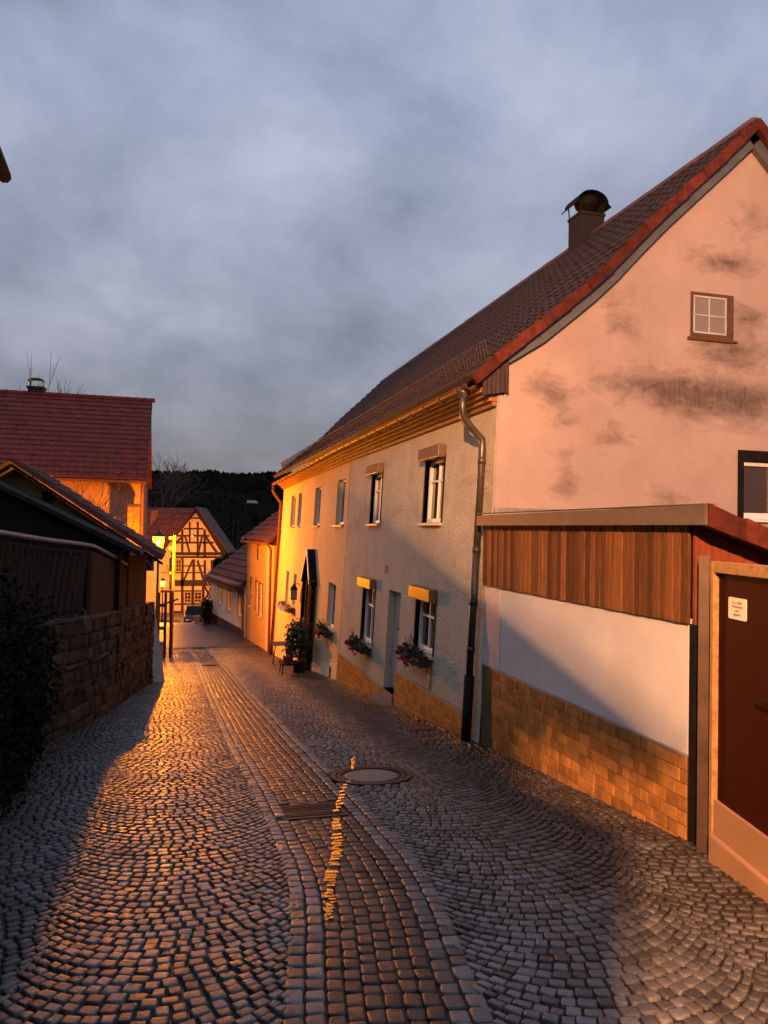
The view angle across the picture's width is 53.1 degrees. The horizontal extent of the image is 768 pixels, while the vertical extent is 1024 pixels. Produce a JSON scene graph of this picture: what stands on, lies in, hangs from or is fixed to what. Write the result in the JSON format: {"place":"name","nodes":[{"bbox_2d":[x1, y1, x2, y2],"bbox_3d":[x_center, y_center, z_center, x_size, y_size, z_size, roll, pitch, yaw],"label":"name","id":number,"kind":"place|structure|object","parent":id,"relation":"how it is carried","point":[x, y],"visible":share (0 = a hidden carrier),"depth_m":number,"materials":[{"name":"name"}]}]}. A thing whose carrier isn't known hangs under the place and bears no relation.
{"place":"outdoors","nodes":[
{"label":"outdoors","id":0,"kind":"place"},
{"bbox_2d":[159,612,257,647],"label":"street","id":1,"kind":"structure","parent":0,"point":[191,635],"depth_m":38.93,"materials":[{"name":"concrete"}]},
{"bbox_2d":[183,604,202,622],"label":"parked car","id":2,"kind":"object","parent":1,"relation":"on","point":[191,611],"visible":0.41,"depth_m":59.33,"materials":[{"name":"paint"}]},
{"bbox_2d":[192,567,210,602],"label":"street lamp","id":3,"kind":"object","parent":1,"relation":"on","point":[207,582],"visible":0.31,"depth_m":66.61,"materials":[{"name":"black metal"}]},
{"bbox_2d":[147,473,287,570],"bbox_3d":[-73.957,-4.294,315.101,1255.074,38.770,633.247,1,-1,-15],"label":"hill","id":4,"kind":"structure","parent":0,"point":[267,505],"depth_m":264.67,"materials":[{"name":"green plant"}]},
{"bbox_2d":[147,469,291,570],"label":"forest","id":5,"kind":"object","parent":4,"relation":"on","point":[224,474],"visible":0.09,"depth_m":296.69,"materials":[{"name":"green plant"}]},
{"bbox_2d":[219,489,242,562],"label":"conifer","id":6,"kind":"object","parent":4,"relation":"on","point":[232,516],"visible":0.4,"depth_m":127.71,"materials":[{"name":"green plant"}]},
{"bbox_2d":[228,503,244,556],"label":"conifer","id":7,"kind":"object","parent":4,"relation":"on","point":[237,534],"visible":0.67,"depth_m":118.04,"materials":[{"name":"green plant"}]},
{"bbox_2d":[245,500,257,513],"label":"hillside cottage","id":8,"kind":"structure","parent":4,"relation":"on","point":[251,506],"depth_m":148.59,"materials":[{"name":"black wood"}]},
{"bbox_2d":[0,646,767,1023],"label":"cobbled road","id":9,"kind":"structure","parent":0,"point":[108,782],"depth_m":5.40,"materials":[{"name":"stone"}]},
{"bbox_2d":[271,641,289,666],"bbox_3d":[-3.334,4.603,24.819,0.550,0.735,0.850,1,-1,-15],"label":"bistro table","id":10,"kind":"object","parent":9,"relation":"on","point":[278,643],"visible":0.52,"depth_m":24.74,"materials":[{"name":"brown wood"}]},
{"bbox_2d":[284,617,314,672],"bbox_3d":[-2.572,3.778,22.319,0.953,1.645,2.230,2,-2,-26],"label":"potted shrub","id":11,"kind":"object","parent":9,"relation":"on","point":[297,639],"visible":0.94,"depth_m":21.82,"materials":[{"name":"plant"}]},
{"bbox_2d":[406,724,435,731],"bbox_3d":[0.553,3.290,11.680,0.340,0.062,0.430,1,-7,-15],"label":"yard drain","id":12,"kind":"object","parent":9,"relation":"on","point":[418,727],"visible":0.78,"depth_m":11.60,"materials":[{"name":"metal"}]},
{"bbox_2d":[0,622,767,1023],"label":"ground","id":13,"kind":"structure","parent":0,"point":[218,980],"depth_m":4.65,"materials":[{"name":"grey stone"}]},
{"bbox_2d":[0,147,10,182],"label":"neighbour house","id":14,"kind":"structure","parent":13,"relation":"on","point":[5,175],"depth_m":5.62,"materials":[{"name":"wood"}]},
{"bbox_2d":[0,549,67,820],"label":"ivy bush","id":15,"kind":"object","parent":13,"relation":"on","point":[18,695],"visible":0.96,"depth_m":8.37,"materials":[{"name":"green plant"}]},
{"bbox_2d":[27,357,84,393],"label":"bare tree","id":16,"kind":"object","parent":13,"relation":"on","point":[51,379],"visible":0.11,"depth_m":45.34,"materials":[{"name":"brown plant"}]},
{"bbox_2d":[0,480,144,684],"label":"tool shed","id":17,"kind":"structure","parent":13,"relation":"on","point":[22,512],"depth_m":14.16,"materials":[{"name":"black wood"}]},
{"bbox_2d":[0,378,154,550],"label":"red roof house","id":18,"kind":"structure","parent":13,"relation":"on","point":[53,434],"depth_m":32.88,"materials":[{"name":"roof tile"},{"name":"plaster"},{"name":"brown metal"}]},
{"bbox_2d":[0,602,164,760],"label":"stone wall","id":19,"kind":"structure","parent":13,"relation":"on","point":[89,687],"depth_m":13.04,"materials":[{"name":"stone"}]},
{"bbox_2d":[0,530,91,625],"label":"slat fence","id":20,"kind":"object","parent":19,"relation":"on","point":[30,558],"visible":0.77,"depth_m":10.87,"materials":[{"name":"wood"}]},
{"bbox_2d":[0,458,165,615],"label":"barn","id":21,"kind":"structure","parent":13,"relation":"on","point":[16,473],"depth_m":16.12,"materials":[{"name":"paint"}]},
{"bbox_2d":[64,458,138,526],"bbox_3d":[-9.156,0.280,25.523,3.196,4.114,1.938,0,-2,37],"label":"bare shrub","id":22,"kind":"object","parent":13,"relation":"on","point":[114,491],"visible":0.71,"depth_m":25.27,"materials":[{"name":"brown plant"}]},
{"bbox_2d":[81,484,137,529],"bbox_3d":[-9.620,0.722,26.777,2.065,3.475,2.223,1,-1,-15],"label":"bare shrub","id":23,"kind":"object","parent":13,"relation":"on","point":[108,506],"visible":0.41,"depth_m":27.11,"materials":[{"name":"brown plant"}]},
{"bbox_2d":[127,504,140,545],"bbox_3d":[-10.957,3.097,30.847,2.117,6.868,1.980,1,-1,-15],"label":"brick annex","id":24,"kind":"object","parent":13,"relation":"on","point":[133,523],"visible":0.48,"depth_m":30.77,"materials":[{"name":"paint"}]},
{"bbox_2d":[152,529,164,625],"bbox_3d":[-8.530,3.133,28.924,0.493,5.023,0.493,1,-1,-15],"label":"street lamp","id":25,"kind":"object","parent":13,"relation":"on","point":[158,533],"visible":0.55,"depth_m":28.89,"materials":[{"name":"metal"}]},
{"bbox_2d":[160,577,165,621],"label":"street lamp","id":26,"kind":"object","parent":13,"relation":"on","point":[162,579],"visible":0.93,"depth_m":63.24,"materials":[{"name":"metal"}]},
{"bbox_2d":[158,535,177,659],"bbox_3d":[-8.482,3.331,29.454,0.922,4.879,2.399,1,-1,3],"label":"wooden post","id":27,"kind":"object","parent":13,"relation":"on","point":[171,623],"visible":0.84,"depth_m":29.90,"materials":[{"name":"wood"}]},
{"bbox_2d":[147,452,218,570],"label":"bare tree","id":28,"kind":"object","parent":13,"relation":"on","point":[183,482],"visible":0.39,"depth_m":89.59,"materials":[{"name":"brown plant"}]},
{"bbox_2d":[146,507,235,612],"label":"timbered house","id":29,"kind":"structure","parent":13,"relation":"on","point":[196,547],"depth_m":72.64,"materials":[{"name":"beige concrete"},{"name":"dark timber"},{"name":"plaster"}]},
{"bbox_2d":[175,559,181,571],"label":"window","id":30,"kind":"structure","parent":29,"relation":"in","point":[178,562],"depth_m":72.22,"materials":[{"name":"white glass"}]},
{"bbox_2d":[184,592,190,602],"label":"window","id":31,"kind":"structure","parent":29,"relation":"in","point":[187,595],"depth_m":72.38,"materials":[{"name":"white glass"}]},
{"bbox_2d":[194,592,201,602],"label":"window","id":32,"kind":"structure","parent":29,"relation":"in","point":[197,595],"depth_m":72.65,"materials":[{"name":"white glass"}]},
{"bbox_2d":[194,615,199,622],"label":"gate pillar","id":33,"kind":"structure","parent":13,"relation":"on","point":[196,618],"depth_m":46.15,"materials":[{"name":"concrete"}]},
{"bbox_2d":[200,593,212,623],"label":"dark bush","id":34,"kind":"object","parent":13,"relation":"on","point":[206,611],"visible":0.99,"depth_m":45.02,"materials":[{"name":"green plant"}]},
{"bbox_2d":[201,600,212,622],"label":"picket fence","id":35,"kind":"object","parent":13,"relation":"on","point":[203,608],"visible":0.27,"depth_m":45.89,"materials":[{"name":"brown wood"}]},
{"bbox_2d":[202,544,246,636],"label":"white cottage","id":36,"kind":"structure","parent":13,"relation":"on","point":[226,578],"depth_m":42.49,"materials":[{"name":"maroon tile"},{"name":"plaster"},{"name":"glass"}]},
{"bbox_2d":[216,586,221,604],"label":"window","id":37,"kind":"structure","parent":36,"relation":"in","point":[220,588],"depth_m":44.68,"materials":[{"name":"white paint"}]},
{"bbox_2d":[225,589,231,611],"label":"window","id":38,"kind":"structure","parent":36,"relation":"in","point":[229,602],"depth_m":42.38,"materials":[{"name":"white paint"}]},
{"bbox_2d":[236,589,241,618],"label":"window","id":39,"kind":"structure","parent":36,"relation":"in","point":[240,594],"depth_m":39.96,"materials":[{"name":"white paint"}]},
{"bbox_2d":[240,508,282,652],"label":"ochre house","id":40,"kind":"structure","parent":13,"relation":"on","point":[260,540],"depth_m":34.93,"materials":[{"name":"orange paint"}]},
{"bbox_2d":[248,577,252,606],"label":"window","id":41,"kind":"structure","parent":40,"relation":"in","point":[251,581],"depth_m":37.35,"materials":[{"name":"white paint"}]},
{"bbox_2d":[253,580,258,614],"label":"window","id":42,"kind":"structure","parent":40,"relation":"in","point":[257,593],"depth_m":35.93,"materials":[{"name":"white paint"}]},
{"bbox_2d":[255,544,259,560],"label":"window","id":43,"kind":"structure","parent":40,"relation":"in","point":[257,544],"depth_m":35.71,"materials":[{"name":"white paint"}]},
{"bbox_2d":[257,582,262,618],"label":"window","id":44,"kind":"structure","parent":40,"relation":"in","point":[261,607],"depth_m":34.97,"materials":[{"name":"white paint"}]},
{"bbox_2d":[278,660,298,675],"bbox_3d":[-2.626,4.307,21.177,0.500,0.342,0.600,1,-1,-15],"label":"plant stand","id":45,"kind":"object","parent":13,"relation":"on","point":[293,662],"visible":0.84,"depth_m":20.99,"materials":[{"name":"black wood"}]},
{"bbox_2d":[281,647,291,662],"bbox_3d":[-2.665,3.910,21.064,0.237,0.443,0.278,0,-2,30],"label":"flower pot","id":46,"kind":"object","parent":45,"relation":"on","point":[286,658],"visible":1,"depth_m":20.99,"materials":[{"name":"plant"}]},
{"bbox_2d":[286,645,294,661],"bbox_3d":[-2.595,3.896,21.327,0.257,0.485,0.338,1,-1,19],"label":"flower pot","id":47,"kind":"object","parent":45,"relation":"on","point":[291,653],"visible":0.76,"depth_m":21.30,"materials":[{"name":"plant"}]},
{"bbox_2d":[192,648,448,1023],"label":"gutter channel","id":48,"kind":"object","parent":13,"relation":"on","point":[353,835],"visible":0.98,"depth_m":4.99,"materials":[{"name":"grey stone"}]},
{"bbox_2d":[202,664,217,665],"bbox_3d":[-5.826,5.149,25.729,0.580,0.090,0.580,1,-8,-15],"label":"drain grate","id":49,"kind":"object","parent":48,"relation":"on","point":[209,664],"visible":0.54,"depth_m":25.61,"materials":[{"name":"metal"}]},
{"bbox_2d":[280,801,347,820],"bbox_3d":[-0.682,2.937,7.231,0.600,0.258,0.480,1,-7,-15],"label":"drain grate","id":50,"kind":"object","parent":48,"relation":"in","point":[314,810],"visible":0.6,"depth_m":7.22,"materials":[{"name":"metal"}]},
{"bbox_2d":[324,757,355,919],"bbox_3d":[-0.404,2.798,7.135,0.161,0.464,4.765,1,-1,0],"label":"water trickle","id":51,"kind":"object","parent":48,"relation":"on","point":[331,876],"visible":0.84,"depth_m":5.94,"materials":[{"name":"clear"}]},
{"bbox_2d":[330,766,411,786],"bbox_3d":[-0.143,2.969,8.566,0.910,0.086,0.910,1,-7,-15],"label":"manhole cover","id":52,"kind":"object","parent":13,"relation":"on","point":[361,776],"visible":0.73,"depth_m":8.53,"materials":[{"name":"metal"}]},
{"bbox_2d":[270,297,504,679],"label":"cream house","id":53,"kind":"structure","parent":13,"relation":"on","point":[313,528],"depth_m":23.22,"materials":[{"name":"beige paint"}]},
{"bbox_2d":[276,597,292,612],"bbox_3d":[-3.621,3.309,27.698,0.382,0.501,2.716,1,-1,-15],"label":"flower box","id":54,"kind":"object","parent":53,"relation":"attached to","point":[283,605],"visible":1,"depth_m":27.20,"materials":[{"name":"pink wood"}]},
{"bbox_2d":[288,496,295,527],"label":"window","id":55,"kind":"structure","parent":53,"relation":"in","point":[295,496],"depth_m":29.05,"materials":[{"name":"white paint"}]},
{"bbox_2d":[290,583,300,599],"bbox_3d":[-2.964,2.635,25.625,0.353,0.553,0.260,2,-2,-37],"label":"wall lantern","id":56,"kind":"object","parent":53,"relation":"attached to","point":[293,588],"depth_m":25.52,"materials":[{"name":"black metal"}]},
{"bbox_2d":[294,493,302,527],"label":"window","id":57,"kind":"structure","parent":53,"relation":"in","point":[302,493],"depth_m":27.41,"materials":[{"name":"white paint"}]},
{"bbox_2d":[301,581,317,667],"bbox_3d":[-2.220,3.310,22.704,0.466,2.567,0.040,1,-1,-15],"label":"trellis","id":58,"kind":"object","parent":53,"relation":"attached to","point":[309,613],"visible":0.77,"depth_m":22.71,"materials":[{"name":"brown wood"}]},
{"bbox_2d":[311,488,321,526],"bbox_3d":[-2.001,-0.143,23.668,0.315,1.230,1.106,1,-1,-15],"label":"window","id":59,"kind":"structure","parent":53,"relation":"in","point":[319,496],"depth_m":24.11,"materials":[{"name":"white paint"}]},
{"bbox_2d":[313,619,329,637],"bbox_3d":[-1.680,3.117,20.569,0.382,0.561,1.224,1,-1,-15],"label":"flower box","id":60,"kind":"object","parent":53,"relation":"attached to","point":[321,629],"visible":1,"depth_m":20.30,"materials":[{"name":"green wood"}]},
{"bbox_2d":[328,583,335,632],"bbox_3d":[-1.372,2.541,20.627,0.316,1.264,1.117,1,-1,-15],"label":"window","id":61,"kind":"structure","parent":53,"relation":"in","point":[332,613],"depth_m":21.06,"materials":[{"name":"white paint"}]},
{"bbox_2d":[332,480,345,526],"bbox_3d":[-1.103,-0.235,20.363,0.316,1.250,1.149,1,-1,-15],"label":"window","id":62,"kind":"structure","parent":53,"relation":"in","point":[343,484],"depth_m":20.78,"materials":[{"name":"white paint"}]},
{"bbox_2d":[332,117,767,743],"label":"rendered house","id":63,"kind":"structure","parent":13,"relation":"on","point":[628,343],"depth_m":11.52,"materials":[{"name":"plaster"},{"name":"painted wood"},{"name":"glass"}]},
{"bbox_2d":[344,627,368,655],"bbox_3d":[-0.595,2.805,16.731,0.405,0.524,1.354,1,-1,-15],"label":"flower box","id":64,"kind":"object","parent":63,"relation":"attached to","point":[356,644],"visible":1,"depth_m":16.43,"materials":[{"name":"green wood"}]},
{"bbox_2d":[357,576,375,648],"bbox_3d":[-0.325,2.162,16.748,0.300,1.454,1.165,1,-1,-15],"label":"window","id":65,"kind":"structure","parent":63,"relation":"in","point":[365,582],"depth_m":16.96,"materials":[{"name":"white paint"}]},
{"bbox_2d":[366,463,383,525],"bbox_3d":[-0.142,-0.364,16.725,0.300,1.330,1.007,1,-1,-15],"label":"window","id":66,"kind":"structure","parent":63,"relation":"in","point":[377,468],"depth_m":16.94,"materials":[{"name":"white paint"}]},
{"bbox_2d":[390,592,400,687],"bbox_3d":[0.306,2.490,14.835,0.171,1.875,0.800,1,-1,-15],"label":"door","id":67,"kind":"structure","parent":63,"relation":"in","point":[398,595],"depth_m":15.03,"materials":[{"name":"wood"}]},
{"bbox_2d":[394,635,427,667],"bbox_3d":[0.453,2.322,12.892,0.396,0.537,1.156,1,-1,-15],"label":"flower box","id":68,"kind":"object","parent":63,"relation":"attached to","point":[413,655],"visible":1,"depth_m":12.75,"materials":[{"name":"green wood"}]},
{"bbox_2d":[408,585,436,659],"bbox_3d":[0.706,1.839,12.983,0.300,1.140,1.138,1,-1,-15],"label":"window","id":69,"kind":"structure","parent":63,"relation":"in","point":[427,596],"depth_m":13.09,"materials":[{"name":"white paint"}]},
{"bbox_2d":[418,444,445,525],"bbox_3d":[0.865,-0.433,13.012,0.300,1.330,1.082,1,-1,-15],"label":"window","id":70,"kind":"structure","parent":63,"relation":"in","point":[437,467],"depth_m":13.17,"materials":[{"name":"white paint"}]},
{"bbox_2d":[687,291,737,343],"bbox_3d":[4.911,-2.909,11.537,0.857,0.729,0.110,1,-1,-15],"label":"window","id":71,"kind":"structure","parent":63,"relation":"in","point":[693,336],"depth_m":11.49,"materials":[{"name":"brown wood"}]},
{"bbox_2d":[744,461,767,522],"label":"window","id":72,"kind":"structure","parent":63,"relation":"in","point":[755,473],"depth_m":11.78,"materials":[{"name":"white paint"}]},
{"bbox_2d":[476,503,767,844],"bbox_3d":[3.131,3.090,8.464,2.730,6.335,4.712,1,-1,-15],"label":"lean to shed","id":73,"kind":"object","parent":13,"relation":"on","point":[590,670],"visible":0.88,"depth_m":7.43,"materials":[{"name":"paint"}]},
{"bbox_2d":[696,555,767,902],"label":"yard gate","id":74,"kind":"structure","parent":13,"relation":"on","point":[732,728],"depth_m":5.53,"materials":[{"name":"brown metal"}]},
{"bbox_2d":[728,597,746,621],"bbox_3d":[2.539,0.696,5.526,0.006,0.155,0.254,1,-1,-3],"label":"notice sign","id":75,"kind":"object","parent":74,"relation":"attached to","point":[737,608],"visible":1,"depth_m":5.52,"materials":[{"name":"white paper"}]},
{"bbox_2d":[717,573,767,835],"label":"door leaf","id":76,"kind":"structure","parent":74,"relation":"in","point":[743,646],"depth_m":5.41,"materials":[{"name":"brown wood"}]},
{"bbox_2d":[0,0,767,473],"label":"sky","id":77,"kind":"structure","parent":0,"point":[242,218],"materials":[{"name":"grey"}]}
]}

